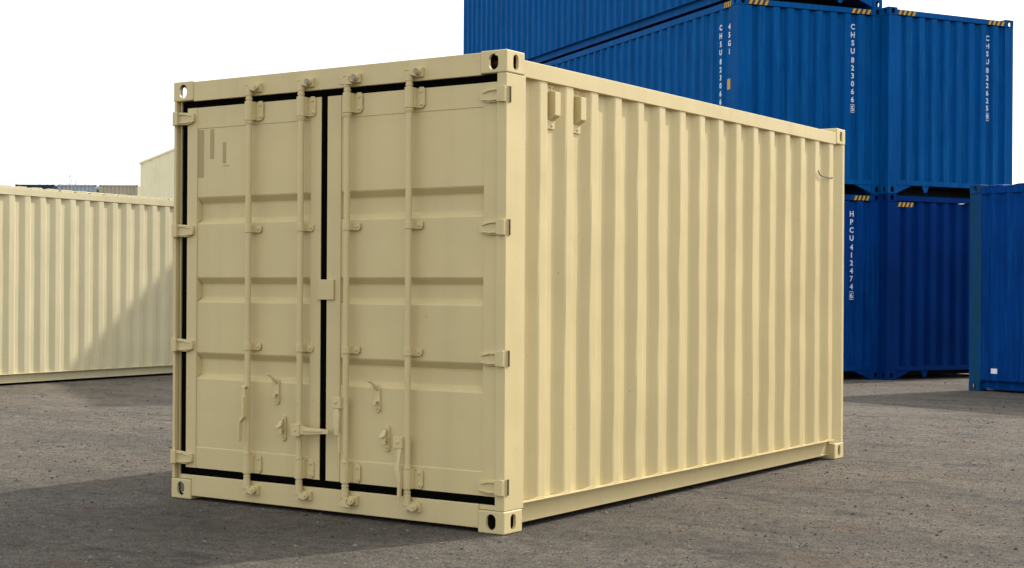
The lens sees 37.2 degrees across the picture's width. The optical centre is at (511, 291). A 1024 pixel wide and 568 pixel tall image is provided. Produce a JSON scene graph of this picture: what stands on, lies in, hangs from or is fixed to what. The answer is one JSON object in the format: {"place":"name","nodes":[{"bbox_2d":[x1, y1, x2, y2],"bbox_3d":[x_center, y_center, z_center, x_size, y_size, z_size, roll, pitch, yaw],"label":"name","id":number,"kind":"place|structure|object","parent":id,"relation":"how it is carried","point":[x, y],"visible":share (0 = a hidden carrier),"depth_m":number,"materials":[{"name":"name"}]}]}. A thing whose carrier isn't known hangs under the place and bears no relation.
{"place":"outdoors","nodes":[
{"label":"outdoors","id":0,"kind":"place"},
{"bbox_2d":[59,165,78,184],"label":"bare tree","id":1,"kind":"object","parent":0,"point":[71,177],"visible":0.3,"depth_m":150.12,"materials":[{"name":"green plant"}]},
{"bbox_2d":[71,168,80,184],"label":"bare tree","id":2,"kind":"object","parent":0,"point":[74,181],"visible":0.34,"depth_m":149.97,"materials":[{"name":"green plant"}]},
{"bbox_2d":[139,148,173,198],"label":"warehouse","id":3,"kind":"structure","parent":0,"point":[156,176],"depth_m":45.00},
{"bbox_2d":[0,373,1023,567],"bbox_3d":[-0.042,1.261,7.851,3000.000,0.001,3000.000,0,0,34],"label":"ground","id":4,"kind":"structure","parent":0,"point":[885,404],"depth_m":8.79,"materials":[{"name":"grey asphalt"}]},
{"bbox_2d":[0,185,173,383],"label":"shipping container","id":5,"kind":"object","parent":4,"relation":"on","point":[86,284],"visible":0.62,"depth_m":20.79,"materials":[{"name":"beige metal"}]},
{"bbox_2d":[170,49,844,534],"bbox_3d":[0.224,0.006,10.407,2.444,2.509,4.702,0,0,34],"label":"shipping container","id":6,"kind":"object","parent":4,"relation":"on","point":[504,291],"visible":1,"depth_m":8.72,"materials":[{"name":"beige metal"}]},
{"bbox_2d":[170,79,328,499],"bbox_3d":[-1.524,-0.012,8.844,1.290,2.372,0.154,0,0,34],"label":"door","id":7,"kind":"structure","parent":6,"relation":"in","point":[251,345],"depth_m":8.84,"materials":[{"name":"beige paint"}]},
{"bbox_2d":[326,69,505,511],"bbox_3d":[-0.545,0.000,8.194,1.222,2.384,0.135,0,0,34],"label":"door","id":8,"kind":"structure","parent":6,"relation":"in","point":[413,225],"depth_m":8.19,"materials":[{"name":"beige paint"}]},
{"bbox_2d":[0,375,1023,567],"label":"loose stones","id":9,"kind":"object","parent":4,"relation":"on","point":[500,541],"visible":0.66,"depth_m":8.32,"materials":[{"name":"grey gravel"}]},
{"bbox_2d":[843,194,879,378],"bbox_3d":[2.181,-0.085,26.897,2.438,2.715,10.940,0,0,-23],"label":"shipping container","id":10,"kind":"object","parent":4,"relation":"on","point":[861,287],"visible":0.14,"depth_m":22.20,"materials":[{"name":"blue metal"}]},
{"bbox_2d":[543,0,880,193],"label":"shipping container","id":11,"kind":"object","parent":10,"relation":"on","point":[813,65],"visible":0.46,"depth_m":22.09,"materials":[{"name":"blue metal"}]},
{"bbox_2d":[463,0,881,63],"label":"shipping container","id":12,"kind":"object","parent":11,"relation":"on","point":[540,31],"visible":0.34,"depth_m":27.04,"materials":[{"name":"blue metal"}]},
{"bbox_2d":[844,193,969,379],"bbox_3d":[4.064,-0.074,27.549,2.438,2.715,10.940,0,0,-27],"label":"shipping container","id":13,"kind":"object","parent":4,"relation":"on","point":[924,277],"visible":0.23,"depth_m":22.47,"materials":[{"name":"blue metal"}]},
{"bbox_2d":[860,6,1013,197],"bbox_3d":[4.080,-2.789,27.549,2.438,2.715,10.940,0,0,-27],"label":"shipping container","id":14,"kind":"object","parent":13,"relation":"on","point":[946,105],"visible":0.3,"depth_m":22.64,"materials":[{"name":"blue metal"}]},
{"bbox_2d":[969,183,1023,390],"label":"shipping container","id":15,"kind":"object","parent":4,"relation":"on","point":[996,325],"visible":1,"depth_m":19.57,"materials":[{"name":"blue metal"}]},
{"bbox_2d":[0,0,1023,185],"label":"sky","id":16,"kind":"structure","parent":0,"point":[86,85],"materials":[{"name":"white"}]},
{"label":"shipping container","id":17,"kind":"object","parent":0,"visible":0},
{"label":"shipping container","id":18,"kind":"object","parent":17,"relation":"on","visible":0},
{"bbox_2d":[99,185,139,195],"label":"shipping container","id":19,"kind":"object","parent":18,"relation":"on","point":[131,190],"visible":0.27,"depth_m":95.50,"materials":[{"name":"beige metal"}]},
{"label":"shipping container","id":20,"kind":"object","parent":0,"visible":0},
{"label":"shipping container","id":21,"kind":"object","parent":20,"relation":"on","visible":0},
{"bbox_2d":[57,185,98,192],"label":"shipping container","id":22,"kind":"object","parent":21,"relation":"on","point":[89,188],"visible":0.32,"depth_m":95.51,"materials":[{"name":"grey metal"}]},
{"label":"shipping container","id":23,"kind":"object","parent":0,"visible":0},
{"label":"shipping container","id":24,"kind":"object","parent":23,"relation":"on","visible":0},
{"bbox_2d":[15,184,56,188],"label":"shipping container","id":25,"kind":"object","parent":24,"relation":"on","point":[44,186],"visible":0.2,"depth_m":95.51,"materials":[{"name":"metal"}]}
]}

